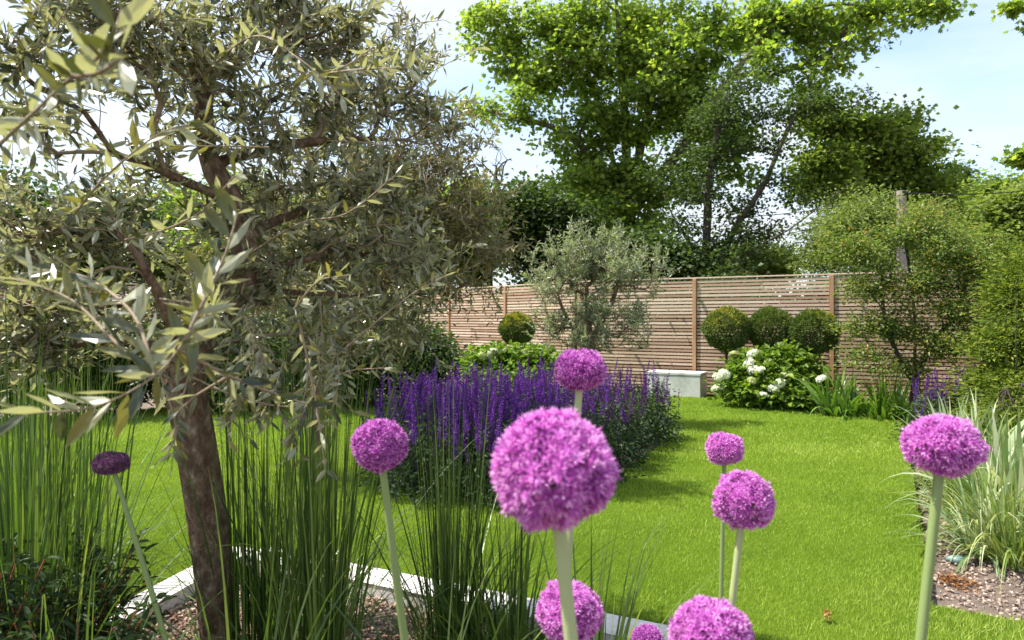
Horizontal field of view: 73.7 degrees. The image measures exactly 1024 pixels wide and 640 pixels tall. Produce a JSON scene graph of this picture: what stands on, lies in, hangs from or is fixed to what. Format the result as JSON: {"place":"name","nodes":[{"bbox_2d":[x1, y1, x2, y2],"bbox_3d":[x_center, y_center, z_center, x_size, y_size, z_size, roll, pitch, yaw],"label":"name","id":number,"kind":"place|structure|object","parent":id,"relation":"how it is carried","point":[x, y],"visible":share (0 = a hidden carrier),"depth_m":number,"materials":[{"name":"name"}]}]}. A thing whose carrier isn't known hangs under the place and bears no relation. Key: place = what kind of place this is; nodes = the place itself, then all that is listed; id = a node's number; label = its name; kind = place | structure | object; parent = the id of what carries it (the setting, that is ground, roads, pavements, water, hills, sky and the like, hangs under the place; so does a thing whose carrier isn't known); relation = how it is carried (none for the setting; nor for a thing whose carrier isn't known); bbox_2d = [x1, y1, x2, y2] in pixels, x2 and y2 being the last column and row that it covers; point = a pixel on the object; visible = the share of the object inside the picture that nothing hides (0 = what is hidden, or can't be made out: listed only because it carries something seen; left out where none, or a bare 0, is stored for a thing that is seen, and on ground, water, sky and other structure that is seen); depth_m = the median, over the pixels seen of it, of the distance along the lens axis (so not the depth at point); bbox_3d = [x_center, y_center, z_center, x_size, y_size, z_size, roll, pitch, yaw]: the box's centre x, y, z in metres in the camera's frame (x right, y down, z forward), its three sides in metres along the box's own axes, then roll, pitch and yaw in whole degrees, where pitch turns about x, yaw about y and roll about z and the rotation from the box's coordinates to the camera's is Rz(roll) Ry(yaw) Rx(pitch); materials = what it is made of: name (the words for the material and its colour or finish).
{"place":"outdoors","nodes":[
{"label":"outdoors","id":0,"kind":"place"},
{"bbox_2d":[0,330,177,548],"bbox_3d":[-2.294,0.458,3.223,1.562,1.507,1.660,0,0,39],"label":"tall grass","id":1,"kind":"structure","parent":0,"point":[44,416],"depth_m":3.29,"materials":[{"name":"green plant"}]},
{"bbox_2d":[137,580,549,639],"bbox_3d":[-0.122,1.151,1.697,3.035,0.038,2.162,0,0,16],"label":"bark mulch","id":2,"kind":"object","parent":0,"point":[181,614],"visible":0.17,"depth_m":2.60,"materials":[{"name":"brown wood"}]},
{"bbox_2d":[0,538,69,639],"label":"leafy plant","id":3,"kind":"object","parent":2,"relation":"on","point":[12,593],"visible":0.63,"depth_m":1.80,"materials":[{"name":"green plant"}]},
{"bbox_2d":[1,524,158,639],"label":"leafy plant","id":4,"kind":"object","parent":2,"relation":"on","point":[111,599],"visible":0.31,"depth_m":2.19,"materials":[{"name":"green plant"}]},
{"bbox_2d":[0,573,177,639],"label":"leafy plant","id":5,"kind":"object","parent":2,"relation":"on","point":[125,630],"visible":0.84,"depth_m":1.76,"materials":[{"name":"green plant"}]},
{"bbox_2d":[0,559,237,639],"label":"arching grass","id":6,"kind":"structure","parent":2,"relation":"on","point":[87,630],"depth_m":1.58,"materials":[{"name":"green plant"}]},
{"bbox_2d":[90,450,167,639],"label":"allium","id":7,"kind":"object","parent":2,"relation":"on","point":[113,464],"visible":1,"depth_m":1.74,"materials":[{"name":"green plant"}]},
{"bbox_2d":[0,266,305,632],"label":"tall grass","id":8,"kind":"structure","parent":2,"relation":"on","point":[88,518],"depth_m":2.31,"materials":[{"name":"green plant"}]},
{"bbox_2d":[0,251,373,639],"bbox_3d":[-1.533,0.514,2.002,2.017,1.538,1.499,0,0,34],"label":"tall grass","id":9,"kind":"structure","parent":2,"relation":"on","point":[6,530],"depth_m":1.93,"materials":[{"name":"green plant"}]},
{"bbox_2d":[0,0,500,639],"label":"olive tree","id":10,"kind":"object","parent":2,"relation":"on","point":[182,348],"visible":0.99,"depth_m":2.08,"materials":[{"name":"green plant"}]},
{"bbox_2d":[73,252,448,639],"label":"tall grass","id":11,"kind":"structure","parent":2,"relation":"on","point":[255,558],"depth_m":2.16,"materials":[{"name":"green plant"}]},
{"bbox_2d":[104,467,436,639],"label":"arching grass","id":12,"kind":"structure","parent":2,"relation":"on","point":[267,627],"depth_m":1.62,"materials":[{"name":"green plant"}]},
{"bbox_2d":[3,235,541,639],"bbox_3d":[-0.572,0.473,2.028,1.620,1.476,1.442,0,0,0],"label":"tall grass","id":13,"kind":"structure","parent":2,"relation":"on","point":[313,605],"depth_m":2.00,"materials":[{"name":"green plant"}]},
{"bbox_2d":[350,418,409,639],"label":"allium","id":14,"kind":"object","parent":2,"relation":"on","point":[380,445],"visible":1,"depth_m":1.40,"materials":[{"name":"purple plant"}]},
{"bbox_2d":[286,523,592,639],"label":"arching grass","id":15,"kind":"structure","parent":2,"relation":"on","point":[380,637],"depth_m":1.83,"materials":[{"name":"green plant"}]},
{"bbox_2d":[299,332,624,639],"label":"tall grass","id":16,"kind":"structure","parent":2,"relation":"on","point":[443,530],"depth_m":2.30,"materials":[{"name":"green plant"}]},
{"bbox_2d":[286,406,670,639],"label":"tall grass","id":17,"kind":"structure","parent":2,"relation":"on","point":[520,609],"depth_m":2.15,"materials":[{"name":"green plant"}]},
{"bbox_2d":[489,405,621,639],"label":"allium","id":18,"kind":"object","parent":2,"relation":"on","point":[556,474],"visible":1,"depth_m":0.72,"materials":[{"name":"purple plant"}]},
{"bbox_2d":[535,579,604,639],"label":"allium","id":19,"kind":"object","parent":2,"relation":"on","point":[589,612],"visible":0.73,"depth_m":1.19,"materials":[{"name":"purple plant"}]},
{"bbox_2d":[553,348,607,567],"bbox_3d":[0.144,0.634,1.451,0.119,1.152,0.119,0,0,44],"label":"allium","id":20,"kind":"object","parent":2,"relation":"on","point":[579,372],"visible":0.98,"depth_m":1.42,"materials":[{"name":"purple plant"}]},
{"bbox_2d":[437,501,776,639],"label":"arching grass","id":21,"kind":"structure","parent":2,"relation":"on","point":[600,634],"depth_m":1.95,"materials":[{"name":"green plant"}]},
{"bbox_2d":[631,622,664,639],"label":"allium","id":22,"kind":"object","parent":2,"relation":"on","point":[649,631],"visible":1,"depth_m":1.69,"materials":[{"name":"purple plant"}]},
{"bbox_2d":[667,594,754,639],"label":"allium","id":23,"kind":"object","parent":2,"relation":"on","point":[700,617],"visible":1,"depth_m":1.00,"materials":[{"name":"purple plant"}]},
{"bbox_2d":[704,431,744,599],"bbox_3d":[0.608,0.763,1.948,0.112,0.893,0.122,0,0,0],"label":"allium","id":24,"kind":"object","parent":2,"relation":"on","point":[728,448],"visible":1,"depth_m":1.93,"materials":[{"name":"purple plant"}]},
{"bbox_2d":[711,469,776,606],"bbox_3d":[0.441,0.748,1.318,0.139,0.925,0.127,0,0,-41],"label":"allium","id":25,"kind":"object","parent":2,"relation":"on","point":[746,500],"visible":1,"depth_m":1.29,"materials":[{"name":"purple plant"}]},
{"bbox_2d":[899,413,992,639],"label":"allium","id":26,"kind":"object","parent":2,"relation":"on","point":[940,447],"visible":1,"depth_m":1.08,"materials":[{"name":"purple plant"}]},
{"bbox_2d":[0,383,1023,639],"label":"lawn","id":27,"kind":"structure","parent":0,"point":[696,591],"depth_m":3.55,"materials":[{"name":"green plant"}]},
{"bbox_2d":[131,0,540,478],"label":"olive tree","id":28,"kind":"object","parent":27,"relation":"on","point":[464,218],"visible":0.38,"depth_m":4.68,"materials":[{"name":"green plant"}]},
{"bbox_2d":[453,335,563,391],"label":"hydrangea bush","id":29,"kind":"object","parent":27,"relation":"on","point":[509,357],"visible":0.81,"depth_m":8.39,"materials":[{"name":"green plant"}]},
{"bbox_2d":[497,310,535,345],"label":"clipped ball tree","id":30,"kind":"object","parent":27,"relation":"on","point":[511,321],"visible":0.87,"depth_m":10.84,"materials":[{"name":"green plant"}]},
{"bbox_2d":[396,437,662,505],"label":"salvia bed soil","id":31,"kind":"structure","parent":27,"relation":"on","point":[645,451],"depth_m":4.63,"materials":[{"name":"brown soil"}]},
{"bbox_2d":[347,368,437,496],"bbox_3d":[-0.837,0.779,4.776,0.739,0.922,0.793,0,0,0],"label":"salvia plant","id":32,"kind":"object","parent":31,"relation":"on","point":[380,409],"visible":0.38,"depth_m":4.71,"materials":[{"name":"purple plant"}]},
{"bbox_2d":[371,367,444,444],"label":"salvia plant","id":33,"kind":"object","parent":31,"relation":"on","point":[416,389],"visible":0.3,"depth_m":5.68,"materials":[{"name":"purple plant"}]},
{"bbox_2d":[391,372,469,474],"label":"salvia plant","id":34,"kind":"object","parent":31,"relation":"on","point":[425,394],"visible":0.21,"depth_m":5.17,"materials":[{"name":"purple plant"}]},
{"bbox_2d":[377,373,486,509],"bbox_3d":[-0.508,0.801,4.373,0.759,0.946,0.718,0,0,0],"label":"salvia plant","id":35,"kind":"object","parent":31,"relation":"on","point":[412,424],"visible":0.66,"depth_m":4.33,"materials":[{"name":"purple plant"}]},
{"bbox_2d":[422,374,504,488],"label":"salvia plant","id":36,"kind":"object","parent":31,"relation":"on","point":[461,417],"visible":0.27,"depth_m":4.73,"materials":[{"name":"purple plant"}]},
{"bbox_2d":[433,378,524,512],"bbox_3d":[-0.138,0.820,4.311,0.725,0.913,0.797,0,0,0],"label":"salvia plant","id":37,"kind":"object","parent":31,"relation":"on","point":[492,436],"visible":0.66,"depth_m":4.23,"materials":[{"name":"purple plant"}]},
{"bbox_2d":[448,374,523,462],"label":"salvia plant","id":38,"kind":"object","parent":31,"relation":"on","point":[516,397],"visible":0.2,"depth_m":5.21,"materials":[{"name":"purple plant"}]},
{"bbox_2d":[475,361,533,418],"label":"salvia plant","id":39,"kind":"object","parent":31,"relation":"on","point":[496,387],"visible":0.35,"depth_m":6.05,"materials":[{"name":"purple plant"}]},
{"bbox_2d":[483,381,565,467],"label":"salvia plant","id":40,"kind":"object","parent":31,"relation":"on","point":[508,399],"visible":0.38,"depth_m":4.75,"materials":[{"name":"purple plant"}]},
{"bbox_2d":[490,365,560,414],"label":"salvia plant","id":41,"kind":"object","parent":31,"relation":"on","point":[524,396],"visible":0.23,"depth_m":5.63,"materials":[{"name":"purple plant"}]},
{"bbox_2d":[516,375,588,417],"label":"salvia plant","id":42,"kind":"object","parent":31,"relation":"on","point":[550,399],"visible":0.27,"depth_m":5.22,"materials":[{"name":"purple plant"}]},
{"bbox_2d":[545,382,646,484],"bbox_3d":[0.494,0.827,4.841,0.776,0.812,0.676,0,0,-25],"label":"salvia plant","id":43,"kind":"object","parent":31,"relation":"on","point":[607,428],"visible":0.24,"depth_m":4.79,"materials":[{"name":"purple plant"}]},
{"bbox_2d":[581,373,659,474],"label":"salvia plant","id":44,"kind":"object","parent":31,"relation":"on","point":[627,435],"visible":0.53,"depth_m":5.19,"materials":[{"name":"green plant"}]},
{"bbox_2d":[590,371,662,462],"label":"salvia plant","id":45,"kind":"object","parent":31,"relation":"on","point":[638,414],"visible":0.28,"depth_m":5.62,"materials":[{"name":"purple plant"}]},
{"bbox_2d":[611,364,682,449],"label":"salvia plant","id":46,"kind":"object","parent":31,"relation":"on","point":[660,423],"visible":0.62,"depth_m":6.08,"materials":[{"name":"green plant"}]},
{"bbox_2d":[620,358,690,444],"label":"salvia plant","id":47,"kind":"object","parent":31,"relation":"on","point":[659,390],"visible":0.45,"depth_m":6.48,"materials":[{"name":"green plant"}]},
{"bbox_2d":[520,215,681,389],"bbox_3d":[0.992,-0.017,7.553,1.824,2.315,1.311,0,0,0],"label":"olive tree","id":48,"kind":"object","parent":27,"relation":"on","point":[612,268],"visible":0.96,"depth_m":7.44,"materials":[{"name":"green plant"}]},
{"bbox_2d":[647,370,706,397],"bbox_3d":[2.508,0.991,10.379,0.816,0.418,0.436,0,0,28],"label":"bench block","id":49,"kind":"object","parent":27,"relation":"on","point":[688,383],"depth_m":10.16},
{"bbox_2d":[700,305,754,398],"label":"clipped ball tree","id":50,"kind":"object","parent":27,"relation":"on","point":[730,340],"visible":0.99,"depth_m":9.43,"materials":[{"name":"green plant"}]},
{"bbox_2d":[702,342,823,407],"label":"hydrangea bush","id":51,"kind":"object","parent":27,"relation":"on","point":[742,372],"visible":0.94,"depth_m":8.85,"materials":[{"name":"green plant"}]},
{"bbox_2d":[839,375,921,421],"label":"strappy clump","id":52,"kind":"object","parent":27,"relation":"on","point":[871,412],"visible":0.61,"depth_m":7.84,"materials":[{"name":"green plant"}]},
{"bbox_2d":[0,363,1023,620],"bbox_3d":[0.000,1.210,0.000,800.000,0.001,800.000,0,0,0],"label":"ground","id":53,"kind":"structure","parent":0,"point":[992,595],"depth_m":3.11,"materials":[{"name":"soil"}]},
{"bbox_2d":[0,305,132,421],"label":"garden shrub","id":54,"kind":"object","parent":53,"relation":"on","point":[10,397],"visible":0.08,"depth_m":7.42,"materials":[{"name":"green plant"}]},
{"bbox_2d":[39,308,168,417],"bbox_3d":[-4.724,0.574,8.329,1.810,1.830,2.119,0,0,-9],"label":"garden shrub","id":55,"kind":"object","parent":53,"relation":"on","point":[115,378],"visible":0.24,"depth_m":7.95,"materials":[{"name":"green plant"}]},
{"bbox_2d":[0,152,222,315],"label":"distant tree","id":56,"kind":"object","parent":53,"relation":"on","point":[54,187],"visible":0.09,"depth_m":15.42,"materials":[{"name":"green plant"}]},
{"bbox_2d":[110,547,250,633],"bbox_3d":[-1.477,1.177,2.486,0.138,0.166,1.644,0,0,13],"label":"stone edging","id":57,"kind":"object","parent":53,"relation":"on","point":[165,588],"visible":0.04,"depth_m":2.78,"materials":[{"name":"stone"}]},
{"bbox_2d":[0,279,397,340],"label":"slatted fence","id":58,"kind":"object","parent":53,"relation":"on","point":[132,287],"depth_m":12.21,"materials":[{"name":"brown wood"}]},
{"bbox_2d":[138,311,305,415],"bbox_3d":[-3.659,0.550,8.611,2.270,1.718,1.893,0,0,37],"label":"garden shrub","id":59,"kind":"object","parent":53,"relation":"on","point":[216,394],"visible":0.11,"depth_m":8.29,"materials":[{"name":"green plant"}]},
{"bbox_2d":[96,158,369,315],"bbox_3d":[-6.930,-1.483,16.925,6.279,5.386,6.638,0,0,31],"label":"distant tree","id":60,"kind":"object","parent":53,"relation":"on","point":[170,197],"visible":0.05,"depth_m":16.11,"materials":[{"name":"green plant"}]},
{"bbox_2d":[224,302,398,409],"bbox_3d":[-2.644,0.528,8.922,2.633,1.966,2.158,0,0,0],"label":"garden shrub","id":61,"kind":"object","parent":53,"relation":"on","point":[360,384],"visible":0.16,"depth_m":8.76,"materials":[{"name":"green plant"}]},
{"bbox_2d":[355,297,483,403],"bbox_3d":[-1.382,0.488,9.598,2.128,1.648,2.157,0,0,-28],"label":"garden shrub","id":62,"kind":"object","parent":53,"relation":"on","point":[444,353],"visible":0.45,"depth_m":9.25,"materials":[{"name":"green plant"}]},
{"bbox_2d":[250,549,669,639],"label":"stone edging","id":63,"kind":"object","parent":53,"relation":"on","point":[610,618],"visible":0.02,"depth_m":2.75,"materials":[{"name":"stone"}]},
{"bbox_2d":[406,168,518,288],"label":"distant tree","id":64,"kind":"object","parent":53,"relation":"on","point":[479,274],"visible":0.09,"depth_m":17.57,"materials":[{"name":"green plant"}]},
{"bbox_2d":[405,273,611,386],"bbox_3d":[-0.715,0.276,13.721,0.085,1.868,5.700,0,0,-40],"label":"slatted fence","id":65,"kind":"object","parent":53,"relation":"on","point":[505,306],"visible":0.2,"depth_m":13.32,"materials":[{"name":"brown wood"}]},
{"bbox_2d":[464,165,640,287],"bbox_3d":[0.914,-1.222,16.087,4.212,4.864,3.608,0,0,0],"label":"distant tree","id":66,"kind":"object","parent":53,"relation":"on","point":[540,209],"visible":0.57,"depth_m":15.33,"materials":[{"name":"green plant"}]},
{"bbox_2d":[555,216,792,304],"bbox_3d":[3.707,-0.502,14.940,5.492,3.424,3.964,0,0,0],"label":"distant tree","id":67,"kind":"object","parent":53,"relation":"on","point":[683,256],"visible":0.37,"depth_m":14.40,"materials":[{"name":"green plant"}]},
{"bbox_2d":[447,0,977,357],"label":"maple tree","id":68,"kind":"object","parent":53,"relation":"on","point":[670,77],"visible":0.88,"depth_m":17.39,"materials":[{"name":"green plant"}]},
{"bbox_2d":[699,235,808,292],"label":"distant tree","id":69,"kind":"object","parent":53,"relation":"on","point":[777,257],"visible":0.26,"depth_m":19.35,"materials":[{"name":"green plant"}]},
{"bbox_2d":[623,34,887,275],"bbox_3d":[4.967,-2.348,14.902,5.541,7.121,3.024,0,0,10],"label":"airy tree","id":70,"kind":"object","parent":53,"relation":"on","point":[819,100],"visible":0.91,"depth_m":14.69,"materials":[{"name":"green plant"}]},
{"bbox_2d":[747,305,792,348],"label":"clipped ball tree","id":71,"kind":"object","parent":53,"relation":"on","point":[769,314],"visible":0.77,"depth_m":9.33,"materials":[{"name":"green plant"}]},
{"bbox_2d":[745,338,832,411],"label":"hydrangea bush","id":72,"kind":"object","parent":53,"relation":"on","point":[793,353],"visible":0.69,"depth_m":8.74,"materials":[{"name":"green plant"}]},
{"bbox_2d":[577,257,1001,406],"bbox_3d":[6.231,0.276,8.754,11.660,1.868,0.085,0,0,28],"label":"slatted fence","id":73,"kind":"object","parent":53,"relation":"on","point":[694,316],"visible":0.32,"depth_m":10.40,"materials":[{"name":"brown wood"}]},
{"bbox_2d":[786,307,841,358],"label":"clipped ball tree","id":74,"kind":"object","parent":53,"relation":"on","point":[799,333],"visible":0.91,"depth_m":8.94,"materials":[{"name":"green plant"}]},
{"bbox_2d":[786,358,890,417],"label":"strappy clump","id":75,"kind":"object","parent":53,"relation":"on","point":[826,403],"visible":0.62,"depth_m":8.20,"materials":[{"name":"green plant"}]},
{"bbox_2d":[808,369,878,420],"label":"strappy clump","id":76,"kind":"object","parent":53,"relation":"on","point":[856,407],"visible":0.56,"depth_m":8.07,"materials":[{"name":"green plant"}]},
{"bbox_2d":[756,76,997,229],"bbox_3d":[8.808,-2.273,16.733,5.910,6.972,4.234,0,0,0],"label":"spreading tree","id":77,"kind":"object","parent":53,"relation":"on","point":[874,149],"visible":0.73,"depth_m":15.99,"materials":[{"name":"green plant"}]},
{"bbox_2d":[764,165,997,281],"bbox_3d":[7.509,-0.818,13.321,4.790,4.059,4.119,0,0,0],"label":"willow tree","id":78,"kind":"object","parent":53,"relation":"on","point":[866,212],"visible":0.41,"depth_m":12.60,"materials":[{"name":"green plant"}]},
{"bbox_2d":[861,352,939,409],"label":"strappy clump","id":79,"kind":"object","parent":53,"relation":"on","point":[884,385],"visible":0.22,"depth_m":8.48,"materials":[{"name":"green plant"}]},
{"bbox_2d":[896,190,906,388],"bbox_3d":[6.844,-0.529,12.000,0.195,3.479,0.200,0,0,0],"label":"utility pole","id":80,"kind":"object","parent":53,"relation":"on","point":[899,254],"visible":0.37,"depth_m":11.93,"materials":[{"name":"wood"}]},
{"bbox_2d":[870,374,934,425],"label":"strappy clump","id":81,"kind":"object","parent":53,"relation":"on","point":[897,408],"visible":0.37,"depth_m":7.80,"materials":[{"name":"green plant"}]},
{"bbox_2d":[806,188,1021,405],"bbox_3d":[4.719,-0.195,8.090,2.117,2.824,1.672,0,0,0],"label":"crab apple tree","id":82,"kind":"object","parent":53,"relation":"on","point":[933,241],"visible":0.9,"depth_m":8.03,"materials":[{"name":"green plant"}]},
{"bbox_2d":[884,377,953,439],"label":"salvia plant","id":83,"kind":"object","parent":53,"relation":"on","point":[922,414],"visible":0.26,"depth_m":6.35,"materials":[{"name":"green plant"}]},
{"bbox_2d":[899,367,960,418],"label":"salvia plant","id":84,"kind":"object","parent":53,"relation":"on","point":[932,396],"visible":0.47,"depth_m":6.96,"materials":[{"name":"purple plant"}]},
{"bbox_2d":[875,456,990,519],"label":"sedge","id":85,"kind":"object","parent":53,"relation":"on","point":[945,496],"visible":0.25,"depth_m":4.24,"materials":[{"name":"green plant"}]},
{"bbox_2d":[876,443,1023,582],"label":"sedge","id":86,"kind":"object","parent":53,"relation":"on","point":[958,535],"visible":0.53,"depth_m":3.45,"materials":[{"name":"green plant"}]},
{"bbox_2d":[880,449,1023,590],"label":"sedge","id":87,"kind":"object","parent":53,"relation":"on","point":[1005,556],"visible":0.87,"depth_m":3.32,"materials":[{"name":"green plant"}]},
{"bbox_2d":[883,397,1023,512],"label":"striped iris","id":88,"kind":"object","parent":53,"relation":"on","point":[1006,447],"visible":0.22,"depth_m":4.07,"materials":[{"name":"green plant"}]},
{"bbox_2d":[885,408,1023,533],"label":"striped iris","id":89,"kind":"object","parent":53,"relation":"on","point":[1019,476],"visible":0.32,"depth_m":3.85,"materials":[{"name":"green plant"}]},
{"bbox_2d":[894,442,1023,543],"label":"sedge","id":90,"kind":"object","parent":53,"relation":"on","point":[998,487],"visible":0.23,"depth_m":3.79,"materials":[{"name":"green plant"}]},
{"bbox_2d":[900,388,1023,456],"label":"striped iris","id":91,"kind":"object","parent":53,"relation":"on","point":[974,414],"visible":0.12,"depth_m":5.36,"materials":[{"name":"green plant"}]},
{"bbox_2d":[934,565,989,592],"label":"plant","id":92,"kind":"object","parent":53,"relation":"on","point":[945,577],"visible":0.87,"depth_m":3.12,"materials":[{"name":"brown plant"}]},
{"bbox_2d":[917,467,1023,619],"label":"soil crumbs","id":93,"kind":"object","parent":53,"relation":"on","point":[1016,605],"visible":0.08,"depth_m":3.11,"materials":[{"name":"brown soil"}]},
{"bbox_2d":[918,168,1023,251],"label":"distant tree","id":94,"kind":"object","parent":53,"relation":"on","point":[995,180],"visible":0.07,"depth_m":20.62,"materials":[{"name":"green plant"}]},
{"bbox_2d":[935,235,1023,392],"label":"conifer","id":95,"kind":"object","parent":53,"relation":"on","point":[1002,346],"visible":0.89,"depth_m":6.47,"materials":[{"name":"green plant"}]},
{"bbox_2d":[937,357,1023,448],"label":"conifer","id":96,"kind":"object","parent":53,"relation":"on","point":[1011,393],"visible":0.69,"depth_m":5.95,"materials":[{"name":"green plant"}]},
{"bbox_2d":[950,232,1023,383],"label":"conifer","id":97,"kind":"object","parent":53,"relation":"on","point":[1003,247],"visible":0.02,"depth_m":8.23,"materials":[{"name":"green plant"}]},
{"bbox_2d":[958,172,1023,254],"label":"distant tree","id":98,"kind":"object","parent":53,"relation":"on","point":[1008,210],"visible":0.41,"depth_m":17.67,"materials":[{"name":"green plant"}]},
{"bbox_2d":[980,0,1023,170],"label":"maple tree","id":99,"kind":"object","parent":53,"relation":"on","point":[1013,9],"visible":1,"depth_m":11.99,"materials":[{"name":"green plant"}]},
{"bbox_2d":[0,0,1023,321],"label":"sky","id":100,"kind":"structure","parent":0,"point":[976,67],"materials":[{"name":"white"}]},
{"label":"field","id":101,"kind":"structure","parent":0,"visible":0},
{"bbox_2d":[936,155,992,190],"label":"distant tree","id":102,"kind":"object","parent":101,"relation":"on","point":[968,173],"visible":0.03,"depth_m":23.52,"materials":[{"name":"green plant"}]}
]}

